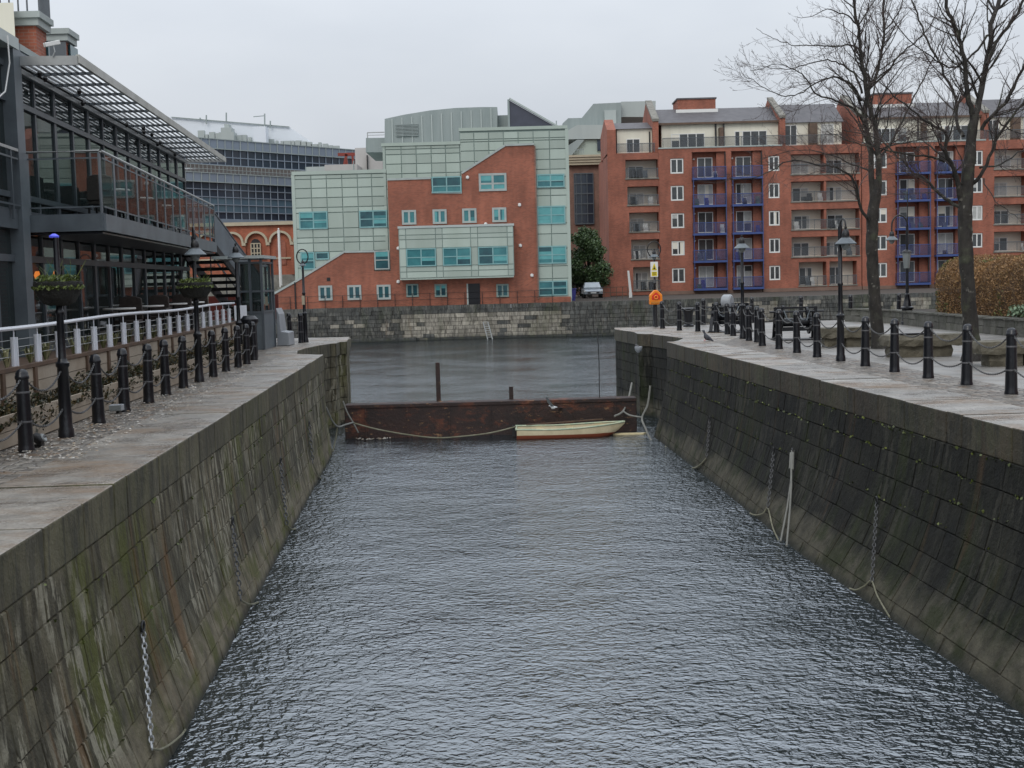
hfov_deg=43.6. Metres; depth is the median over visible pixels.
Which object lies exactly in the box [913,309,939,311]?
planting bed
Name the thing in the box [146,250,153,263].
window pane
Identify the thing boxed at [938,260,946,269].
balcony door
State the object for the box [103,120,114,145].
window pane
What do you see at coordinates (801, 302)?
bollard
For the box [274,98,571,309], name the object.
panelled building
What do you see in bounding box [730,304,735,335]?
bollard
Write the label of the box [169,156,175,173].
window pane
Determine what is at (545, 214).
window
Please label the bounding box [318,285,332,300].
window
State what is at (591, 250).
evergreen tree
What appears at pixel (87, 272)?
window pane
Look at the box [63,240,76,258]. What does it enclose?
window pane
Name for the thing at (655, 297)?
lifebuoy box
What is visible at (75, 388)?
shrubs
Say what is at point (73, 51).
side window
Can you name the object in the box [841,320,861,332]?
hanging chain
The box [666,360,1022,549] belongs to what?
moss
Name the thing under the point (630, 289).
barrier arm
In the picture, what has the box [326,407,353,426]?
rope
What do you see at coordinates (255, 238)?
arcaded wall
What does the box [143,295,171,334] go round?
wicker chair
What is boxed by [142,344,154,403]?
bollard
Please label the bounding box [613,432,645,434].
floating board
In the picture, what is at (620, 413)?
rope
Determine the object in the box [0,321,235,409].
timber deck
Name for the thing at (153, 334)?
strap leaf plant
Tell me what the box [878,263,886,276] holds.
window
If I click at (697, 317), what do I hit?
bollard
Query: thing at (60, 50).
dark window
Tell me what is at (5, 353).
strap leaf plant
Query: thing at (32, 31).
brick building
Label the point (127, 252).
window pane
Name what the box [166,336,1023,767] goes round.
water
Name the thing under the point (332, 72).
sky
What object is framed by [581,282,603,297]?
parked car
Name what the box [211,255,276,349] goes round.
kiosk
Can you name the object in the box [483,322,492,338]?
dock ladder
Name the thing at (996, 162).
balcony door
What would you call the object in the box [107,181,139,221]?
wicker chair
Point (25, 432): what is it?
bollard
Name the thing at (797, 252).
balcony door
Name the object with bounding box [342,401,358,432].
rope
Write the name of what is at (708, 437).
wall chain
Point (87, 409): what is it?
hanging chain
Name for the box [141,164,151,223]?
window pane
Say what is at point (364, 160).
concrete building
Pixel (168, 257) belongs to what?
window pane
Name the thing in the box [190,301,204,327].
cafe table
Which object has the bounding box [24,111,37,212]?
window pane
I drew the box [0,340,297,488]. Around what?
setts path
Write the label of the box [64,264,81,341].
window pane
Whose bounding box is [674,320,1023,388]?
quay
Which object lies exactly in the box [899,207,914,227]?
balcony door
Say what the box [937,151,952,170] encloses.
balcony door
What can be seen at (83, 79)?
roof canopy
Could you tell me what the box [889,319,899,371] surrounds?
bollard
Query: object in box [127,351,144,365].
hanging chain
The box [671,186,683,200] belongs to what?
window
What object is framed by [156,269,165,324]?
window pane
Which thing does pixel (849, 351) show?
hanging chain
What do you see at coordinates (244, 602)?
rope
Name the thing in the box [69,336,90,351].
strap leaf plant
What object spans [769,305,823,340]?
lock winch
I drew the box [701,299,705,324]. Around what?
bollard
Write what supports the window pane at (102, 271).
in the glass pavilion
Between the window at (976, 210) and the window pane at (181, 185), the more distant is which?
the window at (976, 210)
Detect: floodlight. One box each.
[33,432,46,447]
[109,404,123,412]
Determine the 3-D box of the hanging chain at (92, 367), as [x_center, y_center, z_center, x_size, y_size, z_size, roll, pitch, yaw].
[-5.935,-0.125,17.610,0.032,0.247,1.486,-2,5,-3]
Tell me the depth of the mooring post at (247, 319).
33.89 m
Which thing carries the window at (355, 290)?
in the panelled building at (473, 203)
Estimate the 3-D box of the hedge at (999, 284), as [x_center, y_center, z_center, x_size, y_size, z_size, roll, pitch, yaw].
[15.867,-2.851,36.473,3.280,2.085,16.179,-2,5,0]
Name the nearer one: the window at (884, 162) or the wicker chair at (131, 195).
the wicker chair at (131, 195)
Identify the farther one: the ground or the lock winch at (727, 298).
the ground
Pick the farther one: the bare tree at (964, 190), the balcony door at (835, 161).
the balcony door at (835, 161)
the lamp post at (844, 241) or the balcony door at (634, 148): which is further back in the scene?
the balcony door at (634, 148)
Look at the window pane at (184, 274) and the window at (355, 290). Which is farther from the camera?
the window at (355, 290)
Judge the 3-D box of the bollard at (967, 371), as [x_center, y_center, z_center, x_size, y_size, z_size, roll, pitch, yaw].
[7.444,-0.484,20.953,0.197,1.004,0.196,1,5,30]
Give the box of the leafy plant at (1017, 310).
[1007,304,1023,317]
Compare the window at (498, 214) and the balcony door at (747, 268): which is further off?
the balcony door at (747, 268)
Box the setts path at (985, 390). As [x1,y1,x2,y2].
[658,326,1023,406]
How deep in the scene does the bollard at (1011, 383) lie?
19.17 m
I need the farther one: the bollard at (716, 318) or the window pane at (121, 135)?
the bollard at (716, 318)
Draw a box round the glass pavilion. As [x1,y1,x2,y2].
[0,27,190,360]
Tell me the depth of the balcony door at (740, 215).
129.98 m
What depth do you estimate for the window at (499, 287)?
102.35 m
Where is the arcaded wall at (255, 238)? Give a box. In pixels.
[190,221,294,303]
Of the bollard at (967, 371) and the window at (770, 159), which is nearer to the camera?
the bollard at (967, 371)
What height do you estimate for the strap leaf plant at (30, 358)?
0.337 m
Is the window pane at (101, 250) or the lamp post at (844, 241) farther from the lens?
the window pane at (101, 250)
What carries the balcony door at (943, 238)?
in the apartment block
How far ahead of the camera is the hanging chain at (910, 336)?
23.22 m
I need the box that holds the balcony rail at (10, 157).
[0,143,20,218]
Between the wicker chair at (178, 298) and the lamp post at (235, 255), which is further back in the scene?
the wicker chair at (178, 298)
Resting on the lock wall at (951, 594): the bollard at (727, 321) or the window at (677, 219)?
the bollard at (727, 321)
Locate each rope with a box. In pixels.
[153,729,186,750]
[241,599,258,604]
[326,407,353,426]
[332,427,337,451]
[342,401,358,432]
[353,423,515,438]
[614,382,632,416]
[623,411,641,417]
[641,385,651,439]
[665,446,706,468]
[749,508,778,539]
[780,448,793,546]
[849,580,889,617]
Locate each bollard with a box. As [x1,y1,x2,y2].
[14,369,34,452]
[89,354,105,423]
[117,348,130,411]
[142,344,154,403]
[159,340,171,394]
[178,336,188,387]
[207,330,217,376]
[221,327,230,371]
[233,325,241,367]
[242,324,250,364]
[249,322,257,359]
[285,313,291,330]
[297,313,303,342]
[660,301,664,328]
[677,302,681,330]
[695,302,700,331]
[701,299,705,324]
[713,302,718,332]
[724,303,729,333]
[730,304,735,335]
[746,306,752,340]
[750,297,753,321]
[754,306,758,341]
[758,308,765,345]
[775,309,782,348]
[793,311,800,352]
[799,296,803,317]
[813,313,821,356]
[848,294,852,307]
[860,316,869,366]
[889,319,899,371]
[897,293,900,308]
[922,321,933,377]
[960,324,972,384]
[1004,328,1017,394]
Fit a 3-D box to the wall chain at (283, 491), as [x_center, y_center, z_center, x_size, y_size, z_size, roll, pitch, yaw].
[-4.296,2.002,24.064,0.078,1.156,1.016,-3,5,-14]
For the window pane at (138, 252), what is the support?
in the glass pavilion
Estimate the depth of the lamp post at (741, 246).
37.63 m
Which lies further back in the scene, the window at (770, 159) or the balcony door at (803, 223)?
the balcony door at (803, 223)
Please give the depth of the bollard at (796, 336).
30.38 m
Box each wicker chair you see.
[84,174,122,217]
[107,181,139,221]
[110,296,144,339]
[117,199,145,223]
[132,190,161,227]
[141,195,168,229]
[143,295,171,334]
[155,198,181,232]
[170,294,193,329]
[192,296,208,322]
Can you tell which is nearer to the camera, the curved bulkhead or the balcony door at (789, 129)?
the curved bulkhead
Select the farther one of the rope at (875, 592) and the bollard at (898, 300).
the bollard at (898, 300)
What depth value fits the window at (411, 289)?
102.35 m
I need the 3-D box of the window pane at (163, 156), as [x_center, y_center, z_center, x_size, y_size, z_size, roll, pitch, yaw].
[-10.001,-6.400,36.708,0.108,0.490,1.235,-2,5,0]
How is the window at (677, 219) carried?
in the apartment block
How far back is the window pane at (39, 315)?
23.84 m
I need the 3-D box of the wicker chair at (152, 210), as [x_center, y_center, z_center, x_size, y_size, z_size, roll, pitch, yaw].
[-8.652,-4.109,30.283,0.640,0.980,0.550,-2,5,0]
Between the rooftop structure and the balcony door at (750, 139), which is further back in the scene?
the rooftop structure
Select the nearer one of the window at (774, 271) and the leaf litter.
the leaf litter
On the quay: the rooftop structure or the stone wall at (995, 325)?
the stone wall at (995, 325)
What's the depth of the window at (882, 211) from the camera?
129.22 m
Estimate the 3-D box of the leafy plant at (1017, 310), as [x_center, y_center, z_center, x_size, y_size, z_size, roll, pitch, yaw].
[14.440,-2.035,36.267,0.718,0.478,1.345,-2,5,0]
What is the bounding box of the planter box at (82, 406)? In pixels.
[0,344,241,449]
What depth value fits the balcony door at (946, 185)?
129.76 m
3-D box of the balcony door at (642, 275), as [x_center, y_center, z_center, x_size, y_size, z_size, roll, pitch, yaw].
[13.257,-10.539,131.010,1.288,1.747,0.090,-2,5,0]
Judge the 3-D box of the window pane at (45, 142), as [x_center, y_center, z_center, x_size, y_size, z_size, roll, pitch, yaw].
[-8.966,-4.154,24.658,0.108,1.840,1.235,-2,5,0]
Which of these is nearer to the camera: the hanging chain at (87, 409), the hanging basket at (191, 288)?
the hanging chain at (87, 409)
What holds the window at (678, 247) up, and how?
in the apartment block
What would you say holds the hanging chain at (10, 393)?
hanging from the bollard at (25, 432)
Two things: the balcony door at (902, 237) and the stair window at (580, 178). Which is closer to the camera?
the balcony door at (902, 237)
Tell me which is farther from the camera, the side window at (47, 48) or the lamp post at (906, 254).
the lamp post at (906, 254)
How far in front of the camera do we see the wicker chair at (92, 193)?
26.05 m
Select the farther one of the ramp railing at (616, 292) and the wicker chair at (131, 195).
the ramp railing at (616, 292)
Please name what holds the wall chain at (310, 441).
attached to the lock wall at (83, 705)
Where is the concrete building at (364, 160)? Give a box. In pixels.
[306,148,382,170]
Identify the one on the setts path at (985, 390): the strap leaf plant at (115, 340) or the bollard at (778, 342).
the bollard at (778, 342)
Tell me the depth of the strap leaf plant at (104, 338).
23.95 m
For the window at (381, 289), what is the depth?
102.35 m
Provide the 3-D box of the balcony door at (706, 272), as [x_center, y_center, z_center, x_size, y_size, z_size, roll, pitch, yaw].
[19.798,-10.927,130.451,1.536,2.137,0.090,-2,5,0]
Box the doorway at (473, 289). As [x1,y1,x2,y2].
[468,283,479,304]
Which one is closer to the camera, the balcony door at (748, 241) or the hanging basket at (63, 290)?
the hanging basket at (63, 290)
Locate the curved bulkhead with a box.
[276,308,294,345]
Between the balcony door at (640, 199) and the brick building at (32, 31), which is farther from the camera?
the balcony door at (640, 199)
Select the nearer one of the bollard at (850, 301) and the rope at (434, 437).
the rope at (434, 437)
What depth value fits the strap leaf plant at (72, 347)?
21.98 m
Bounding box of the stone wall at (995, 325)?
[844,308,1023,337]
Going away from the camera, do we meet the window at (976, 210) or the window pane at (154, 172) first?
the window pane at (154, 172)
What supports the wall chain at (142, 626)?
attached to the lock wall at (83, 705)
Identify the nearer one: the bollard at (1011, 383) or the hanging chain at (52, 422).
the hanging chain at (52, 422)
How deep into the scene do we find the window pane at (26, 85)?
23.53 m
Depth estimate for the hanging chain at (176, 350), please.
24.05 m
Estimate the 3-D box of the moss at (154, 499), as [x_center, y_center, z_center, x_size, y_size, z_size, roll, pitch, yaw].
[-4.305,1.489,22.203,0.324,1.788,24.906,-2,5,-3]
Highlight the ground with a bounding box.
[572,288,937,301]
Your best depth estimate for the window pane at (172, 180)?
38.37 m
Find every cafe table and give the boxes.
[103,307,135,341]
[116,188,129,191]
[139,197,153,222]
[142,305,163,335]
[169,303,186,330]
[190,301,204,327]
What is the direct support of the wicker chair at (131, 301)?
on the timber deck
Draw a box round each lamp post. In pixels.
[49,234,74,437]
[184,226,206,381]
[227,243,244,359]
[296,249,308,341]
[647,241,660,326]
[734,235,749,338]
[835,218,856,360]
[885,189,913,324]
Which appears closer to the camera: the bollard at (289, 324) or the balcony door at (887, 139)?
the bollard at (289, 324)
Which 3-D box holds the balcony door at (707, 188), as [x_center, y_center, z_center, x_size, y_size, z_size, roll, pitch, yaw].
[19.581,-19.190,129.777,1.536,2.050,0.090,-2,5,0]
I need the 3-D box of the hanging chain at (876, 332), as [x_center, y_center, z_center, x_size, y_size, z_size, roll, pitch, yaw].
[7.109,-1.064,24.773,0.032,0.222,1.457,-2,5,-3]
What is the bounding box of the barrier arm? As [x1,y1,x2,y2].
[627,271,631,297]
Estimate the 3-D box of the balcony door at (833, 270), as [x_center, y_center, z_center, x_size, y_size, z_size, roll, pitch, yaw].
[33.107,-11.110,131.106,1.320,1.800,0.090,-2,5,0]
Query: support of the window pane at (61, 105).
in the glass pavilion
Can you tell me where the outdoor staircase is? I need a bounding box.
[182,208,278,320]
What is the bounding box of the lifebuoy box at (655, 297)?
[649,290,661,326]
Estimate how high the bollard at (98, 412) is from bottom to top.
1.004 m
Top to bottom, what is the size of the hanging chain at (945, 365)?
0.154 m
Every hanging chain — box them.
[0,379,20,400]
[0,421,22,441]
[29,371,61,391]
[32,409,62,427]
[69,363,94,383]
[72,397,95,413]
[101,356,120,375]
[104,388,121,402]
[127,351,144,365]
[129,381,146,393]
[152,346,162,360]
[168,342,180,354]
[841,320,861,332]
[841,343,860,353]
[866,323,889,334]
[866,347,889,356]
[896,326,923,337]
[897,352,922,364]
[930,328,962,341]
[930,356,961,367]
[968,362,1004,374]
[969,331,1005,348]
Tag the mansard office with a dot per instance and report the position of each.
(584, 135)
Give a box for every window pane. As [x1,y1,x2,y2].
[0,66,1,92]
[0,101,8,207]
[0,228,10,253]
[0,261,15,351]
[22,77,31,106]
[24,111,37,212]
[31,233,39,255]
[32,263,44,346]
[34,84,51,115]
[36,117,56,214]
[43,237,53,256]
[44,263,56,344]
[55,95,69,124]
[57,126,74,213]
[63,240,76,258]
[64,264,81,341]
[72,104,85,131]
[74,134,88,213]
[80,242,92,259]
[81,265,96,338]
[89,113,100,138]
[90,141,104,212]
[96,244,106,260]
[97,266,110,335]
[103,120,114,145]
[104,147,116,214]
[110,246,120,261]
[111,267,121,333]
[117,128,126,150]
[118,153,129,218]
[123,247,132,262]
[124,268,133,330]
[129,134,137,156]
[130,159,140,220]
[134,249,143,263]
[135,268,145,327]
[140,140,148,161]
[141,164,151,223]
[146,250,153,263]
[147,269,156,326]
[150,146,157,165]
[151,168,159,223]
[155,251,162,264]
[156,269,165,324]
[160,151,166,169]
[161,173,169,227]
[165,253,171,265]
[166,270,172,323]
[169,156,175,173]
[170,177,177,229]
[173,253,179,265]
[174,270,182,321]
[177,160,183,177]
[178,180,185,231]
[182,255,187,266]
[183,271,189,320]
[251,239,259,254]
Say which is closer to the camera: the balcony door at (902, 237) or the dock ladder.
the dock ladder
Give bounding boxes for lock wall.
[0,337,350,767]
[614,327,1023,715]
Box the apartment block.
[599,92,1023,295]
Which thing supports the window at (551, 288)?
in the panelled building at (473, 203)
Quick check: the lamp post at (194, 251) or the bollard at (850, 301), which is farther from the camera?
the bollard at (850, 301)
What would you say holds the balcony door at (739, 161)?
in the apartment block
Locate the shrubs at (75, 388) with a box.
[0,334,242,432]
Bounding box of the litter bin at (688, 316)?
[681,308,694,326]
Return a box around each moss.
[33,379,322,763]
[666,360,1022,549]
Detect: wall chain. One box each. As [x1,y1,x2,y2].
[140,620,153,749]
[230,516,242,600]
[279,457,288,524]
[308,421,313,463]
[705,416,710,458]
[766,447,774,507]
[870,496,877,580]
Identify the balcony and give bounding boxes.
[26,149,216,254]
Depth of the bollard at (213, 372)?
27.36 m
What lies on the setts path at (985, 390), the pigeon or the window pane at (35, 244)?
the pigeon
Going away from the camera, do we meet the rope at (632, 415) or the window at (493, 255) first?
the rope at (632, 415)
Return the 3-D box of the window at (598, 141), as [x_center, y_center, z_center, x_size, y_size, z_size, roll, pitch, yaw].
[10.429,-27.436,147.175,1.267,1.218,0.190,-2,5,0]
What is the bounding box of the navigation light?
[635,344,641,352]
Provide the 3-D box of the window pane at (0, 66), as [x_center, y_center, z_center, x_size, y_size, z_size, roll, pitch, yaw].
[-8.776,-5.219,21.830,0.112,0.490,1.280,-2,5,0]
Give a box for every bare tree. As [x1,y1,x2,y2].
[693,0,966,348]
[796,0,1023,361]
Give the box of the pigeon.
[701,330,712,340]
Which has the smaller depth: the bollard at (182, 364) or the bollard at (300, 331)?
the bollard at (182, 364)
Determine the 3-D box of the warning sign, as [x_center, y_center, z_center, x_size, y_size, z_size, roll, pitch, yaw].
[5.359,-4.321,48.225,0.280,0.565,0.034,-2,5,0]
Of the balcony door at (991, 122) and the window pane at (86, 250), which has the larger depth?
the balcony door at (991, 122)
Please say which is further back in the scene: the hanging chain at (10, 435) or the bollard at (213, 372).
the bollard at (213, 372)
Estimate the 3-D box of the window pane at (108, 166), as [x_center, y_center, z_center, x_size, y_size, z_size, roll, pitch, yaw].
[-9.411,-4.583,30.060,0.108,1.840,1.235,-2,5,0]
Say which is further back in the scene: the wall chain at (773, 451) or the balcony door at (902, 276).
the balcony door at (902, 276)
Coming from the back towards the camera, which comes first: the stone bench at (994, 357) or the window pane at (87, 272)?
the window pane at (87, 272)
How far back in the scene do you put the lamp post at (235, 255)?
33.45 m
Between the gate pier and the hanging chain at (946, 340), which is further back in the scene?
the gate pier
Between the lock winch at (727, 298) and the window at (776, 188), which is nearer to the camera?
the lock winch at (727, 298)
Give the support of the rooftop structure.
on the office building at (230, 197)
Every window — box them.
[46,41,49,55]
[49,41,66,55]
[68,44,77,55]
[299,211,327,229]
[300,252,314,269]
[315,252,328,259]
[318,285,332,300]
[347,285,361,299]
[359,210,387,227]
[374,250,389,269]
[376,285,390,299]
[402,210,415,224]
[406,248,435,266]
[406,284,418,296]
[432,176,461,192]
[432,209,446,223]
[434,284,446,296]
[443,247,470,265]
[462,208,476,222]
[478,246,507,264]
[479,173,506,190]
[492,207,506,221]
[496,284,508,296]
[536,174,564,187]
[537,205,565,223]
[538,245,566,263]
[539,280,567,295]
[574,174,593,222]
[597,140,600,150]
[670,158,682,173]
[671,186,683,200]
[671,213,683,227]
[671,241,684,255]
[672,268,684,282]
[768,156,778,170]
[769,183,779,197]
[769,211,779,225]
[769,238,779,252]
[769,266,779,279]
[874,153,886,167]
[878,208,886,222]
[878,236,886,249]
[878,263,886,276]
[881,180,886,194]
[972,205,981,219]
[972,233,981,247]
[973,178,981,192]
[975,151,982,165]
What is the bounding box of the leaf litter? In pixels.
[0,363,276,459]
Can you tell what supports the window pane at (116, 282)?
in the glass pavilion
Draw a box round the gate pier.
[597,271,609,296]
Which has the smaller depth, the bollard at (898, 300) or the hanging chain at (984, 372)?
the hanging chain at (984, 372)
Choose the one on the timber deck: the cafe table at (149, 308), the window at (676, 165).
the cafe table at (149, 308)
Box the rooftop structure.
[169,113,339,176]
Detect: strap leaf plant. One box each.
[0,348,10,367]
[22,345,34,362]
[42,342,54,359]
[67,337,74,353]
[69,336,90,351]
[98,333,106,347]
[113,332,120,345]
[126,328,132,342]
[133,328,144,339]
[151,326,156,337]
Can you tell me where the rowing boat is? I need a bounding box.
[512,418,624,438]
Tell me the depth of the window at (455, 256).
101.03 m
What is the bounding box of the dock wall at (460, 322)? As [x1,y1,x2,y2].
[199,292,938,342]
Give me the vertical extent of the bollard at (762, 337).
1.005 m
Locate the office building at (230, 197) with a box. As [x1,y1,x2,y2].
[178,137,354,223]
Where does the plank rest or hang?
on the stone bench at (911, 347)
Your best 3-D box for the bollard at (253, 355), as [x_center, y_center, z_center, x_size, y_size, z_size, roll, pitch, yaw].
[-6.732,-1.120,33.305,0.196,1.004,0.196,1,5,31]
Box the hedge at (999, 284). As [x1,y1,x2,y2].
[934,253,1023,317]
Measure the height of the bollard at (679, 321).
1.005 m
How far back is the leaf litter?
17.86 m
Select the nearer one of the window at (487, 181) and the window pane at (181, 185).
the window pane at (181, 185)
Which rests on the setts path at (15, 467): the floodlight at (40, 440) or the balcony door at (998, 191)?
the floodlight at (40, 440)
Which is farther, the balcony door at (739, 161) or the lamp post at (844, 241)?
the balcony door at (739, 161)
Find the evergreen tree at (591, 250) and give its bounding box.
[571,225,613,296]
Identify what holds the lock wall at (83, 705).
attached to the left quay
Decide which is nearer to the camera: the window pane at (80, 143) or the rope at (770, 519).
the rope at (770, 519)
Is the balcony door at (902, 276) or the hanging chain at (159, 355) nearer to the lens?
the hanging chain at (159, 355)
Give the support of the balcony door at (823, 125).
in the apartment block
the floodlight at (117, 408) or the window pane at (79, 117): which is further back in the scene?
the window pane at (79, 117)
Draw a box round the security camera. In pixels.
[43,40,60,56]
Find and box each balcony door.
[626,139,639,152]
[628,166,642,177]
[629,193,643,204]
[630,218,643,231]
[633,245,645,258]
[635,272,647,289]
[671,133,704,146]
[697,157,712,177]
[697,184,712,204]
[698,212,712,232]
[698,239,713,259]
[699,266,713,286]
[735,130,766,145]
[735,156,750,176]
[736,183,750,203]
[736,211,751,231]
[736,238,751,258]
[737,265,751,285]
[785,125,796,145]
[792,162,807,173]
[792,188,807,200]
[793,215,809,228]
[793,243,808,256]
[799,267,811,284]
[821,124,833,144]
[826,160,841,172]
[826,187,841,199]
[827,215,842,228]
[827,242,837,255]
[830,267,837,283]
[873,128,906,141]
[899,152,914,171]
[899,179,914,199]
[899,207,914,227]
[899,234,914,254]
[899,261,914,281]
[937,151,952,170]
[938,125,967,139]
[938,178,952,198]
[938,206,952,226]
[938,233,952,253]
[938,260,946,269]
[989,120,998,139]
[994,155,1010,168]
[994,182,1006,195]
[994,210,1008,223]
[994,237,1007,250]
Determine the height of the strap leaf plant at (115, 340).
0.336 m
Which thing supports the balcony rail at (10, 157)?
attached to the glass pavilion
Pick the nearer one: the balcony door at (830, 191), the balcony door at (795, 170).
the balcony door at (795, 170)
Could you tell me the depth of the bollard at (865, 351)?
25.54 m
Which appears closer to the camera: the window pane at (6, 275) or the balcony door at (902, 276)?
the window pane at (6, 275)
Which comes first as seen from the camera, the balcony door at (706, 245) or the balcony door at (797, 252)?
the balcony door at (706, 245)
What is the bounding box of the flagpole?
[277,228,282,286]
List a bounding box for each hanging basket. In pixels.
[31,259,84,305]
[176,268,213,298]
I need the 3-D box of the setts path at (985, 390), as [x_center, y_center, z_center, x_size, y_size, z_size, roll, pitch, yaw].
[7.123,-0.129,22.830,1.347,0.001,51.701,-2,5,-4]
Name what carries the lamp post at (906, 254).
on the quay
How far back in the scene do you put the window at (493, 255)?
101.03 m
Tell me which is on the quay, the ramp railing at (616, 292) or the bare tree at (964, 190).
the bare tree at (964, 190)
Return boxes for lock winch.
[706,294,752,332]
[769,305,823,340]
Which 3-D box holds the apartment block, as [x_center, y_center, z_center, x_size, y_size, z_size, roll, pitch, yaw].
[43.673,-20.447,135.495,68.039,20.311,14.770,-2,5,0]
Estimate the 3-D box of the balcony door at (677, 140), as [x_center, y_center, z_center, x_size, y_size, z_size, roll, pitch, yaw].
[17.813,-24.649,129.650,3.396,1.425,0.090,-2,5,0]
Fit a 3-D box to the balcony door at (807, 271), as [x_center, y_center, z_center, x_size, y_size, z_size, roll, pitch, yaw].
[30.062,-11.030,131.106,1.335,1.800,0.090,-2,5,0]
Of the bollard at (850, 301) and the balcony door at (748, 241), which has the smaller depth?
the bollard at (850, 301)
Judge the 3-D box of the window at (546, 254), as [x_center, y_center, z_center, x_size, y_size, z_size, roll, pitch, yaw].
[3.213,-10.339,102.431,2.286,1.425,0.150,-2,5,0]
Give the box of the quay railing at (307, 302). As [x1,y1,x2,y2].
[290,290,552,308]
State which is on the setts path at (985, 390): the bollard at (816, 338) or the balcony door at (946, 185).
the bollard at (816, 338)
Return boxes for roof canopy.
[20,54,225,163]
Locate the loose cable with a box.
[0,36,9,96]
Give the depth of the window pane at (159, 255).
35.67 m
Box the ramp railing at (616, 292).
[604,286,627,298]
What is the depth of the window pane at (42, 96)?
24.58 m
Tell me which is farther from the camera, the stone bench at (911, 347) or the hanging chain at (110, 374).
the stone bench at (911, 347)
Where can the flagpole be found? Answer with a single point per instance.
(279, 261)
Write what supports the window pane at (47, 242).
in the glass pavilion
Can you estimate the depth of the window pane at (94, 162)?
28.61 m
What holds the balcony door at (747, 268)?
in the apartment block
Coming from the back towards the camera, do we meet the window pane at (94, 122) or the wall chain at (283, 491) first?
the window pane at (94, 122)
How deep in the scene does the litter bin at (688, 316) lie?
47.56 m
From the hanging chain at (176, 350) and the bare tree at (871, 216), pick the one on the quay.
the bare tree at (871, 216)
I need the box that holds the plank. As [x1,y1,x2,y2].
[899,333,933,334]
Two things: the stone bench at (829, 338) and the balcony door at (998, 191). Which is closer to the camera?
the stone bench at (829, 338)
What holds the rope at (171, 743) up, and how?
hanging from the wall chain at (142, 626)
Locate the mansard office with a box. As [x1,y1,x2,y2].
[562,101,655,293]
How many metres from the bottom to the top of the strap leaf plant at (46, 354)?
0.343 m
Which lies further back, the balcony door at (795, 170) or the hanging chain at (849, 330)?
the balcony door at (795, 170)
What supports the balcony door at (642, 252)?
in the apartment block
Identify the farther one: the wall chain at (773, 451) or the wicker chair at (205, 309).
the wicker chair at (205, 309)
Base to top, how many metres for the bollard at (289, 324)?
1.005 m
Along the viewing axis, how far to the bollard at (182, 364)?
24.57 m
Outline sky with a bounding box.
[1,0,1023,148]
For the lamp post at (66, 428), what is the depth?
16.73 m
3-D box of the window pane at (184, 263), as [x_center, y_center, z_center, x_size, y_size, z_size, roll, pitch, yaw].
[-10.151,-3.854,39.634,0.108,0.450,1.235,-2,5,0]
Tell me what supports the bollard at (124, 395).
on the setts path at (15, 467)
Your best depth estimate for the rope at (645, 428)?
37.26 m
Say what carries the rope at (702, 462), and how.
attached to the lock wall at (951, 594)
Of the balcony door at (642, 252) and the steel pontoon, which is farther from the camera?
the balcony door at (642, 252)
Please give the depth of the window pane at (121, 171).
31.31 m
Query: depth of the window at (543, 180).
101.90 m
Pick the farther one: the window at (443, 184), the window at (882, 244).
the window at (882, 244)
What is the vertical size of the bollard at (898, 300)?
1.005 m
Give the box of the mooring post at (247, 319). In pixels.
[241,316,257,356]
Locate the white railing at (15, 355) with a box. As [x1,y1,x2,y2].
[0,302,246,365]
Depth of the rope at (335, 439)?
35.78 m
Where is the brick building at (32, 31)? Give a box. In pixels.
[0,0,79,122]
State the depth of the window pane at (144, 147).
34.09 m
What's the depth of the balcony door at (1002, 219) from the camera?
130.65 m
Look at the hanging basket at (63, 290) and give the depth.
16.50 m
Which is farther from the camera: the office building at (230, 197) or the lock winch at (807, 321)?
the office building at (230, 197)
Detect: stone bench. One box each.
[820,326,870,347]
[879,333,961,357]
[972,339,1023,366]
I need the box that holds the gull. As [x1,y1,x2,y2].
[545,397,560,408]
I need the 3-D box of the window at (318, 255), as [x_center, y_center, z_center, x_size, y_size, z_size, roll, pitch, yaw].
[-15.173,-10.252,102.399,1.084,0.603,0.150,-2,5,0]
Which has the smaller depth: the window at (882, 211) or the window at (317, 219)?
the window at (317, 219)
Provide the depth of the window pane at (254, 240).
129.10 m
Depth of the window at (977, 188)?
129.00 m
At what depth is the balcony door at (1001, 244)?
130.87 m
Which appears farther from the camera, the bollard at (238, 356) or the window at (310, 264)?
the window at (310, 264)
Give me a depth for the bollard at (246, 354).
31.45 m
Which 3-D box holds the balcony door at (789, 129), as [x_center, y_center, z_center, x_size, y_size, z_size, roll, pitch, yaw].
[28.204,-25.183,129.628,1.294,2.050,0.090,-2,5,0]
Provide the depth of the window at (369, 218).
102.12 m
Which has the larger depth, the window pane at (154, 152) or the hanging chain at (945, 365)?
the window pane at (154, 152)
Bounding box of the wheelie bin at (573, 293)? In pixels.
[572,288,576,300]
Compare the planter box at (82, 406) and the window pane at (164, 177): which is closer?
the planter box at (82, 406)
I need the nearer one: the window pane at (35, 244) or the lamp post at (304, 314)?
the window pane at (35, 244)
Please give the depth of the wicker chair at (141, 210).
29.11 m
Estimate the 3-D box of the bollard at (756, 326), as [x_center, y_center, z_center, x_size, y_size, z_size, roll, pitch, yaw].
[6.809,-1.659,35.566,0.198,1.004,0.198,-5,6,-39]
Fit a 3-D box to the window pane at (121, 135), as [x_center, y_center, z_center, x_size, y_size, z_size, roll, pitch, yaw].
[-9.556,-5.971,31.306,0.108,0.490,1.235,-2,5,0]
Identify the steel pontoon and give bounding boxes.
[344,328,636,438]
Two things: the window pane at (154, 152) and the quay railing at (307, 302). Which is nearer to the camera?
the window pane at (154, 152)
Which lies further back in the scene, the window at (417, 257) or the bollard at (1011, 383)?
the window at (417, 257)
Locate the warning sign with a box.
[650,262,657,276]
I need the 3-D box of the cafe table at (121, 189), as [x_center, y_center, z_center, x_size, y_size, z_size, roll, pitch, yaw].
[-8.391,-3.726,26.969,0.700,0.740,0.689,-2,5,0]

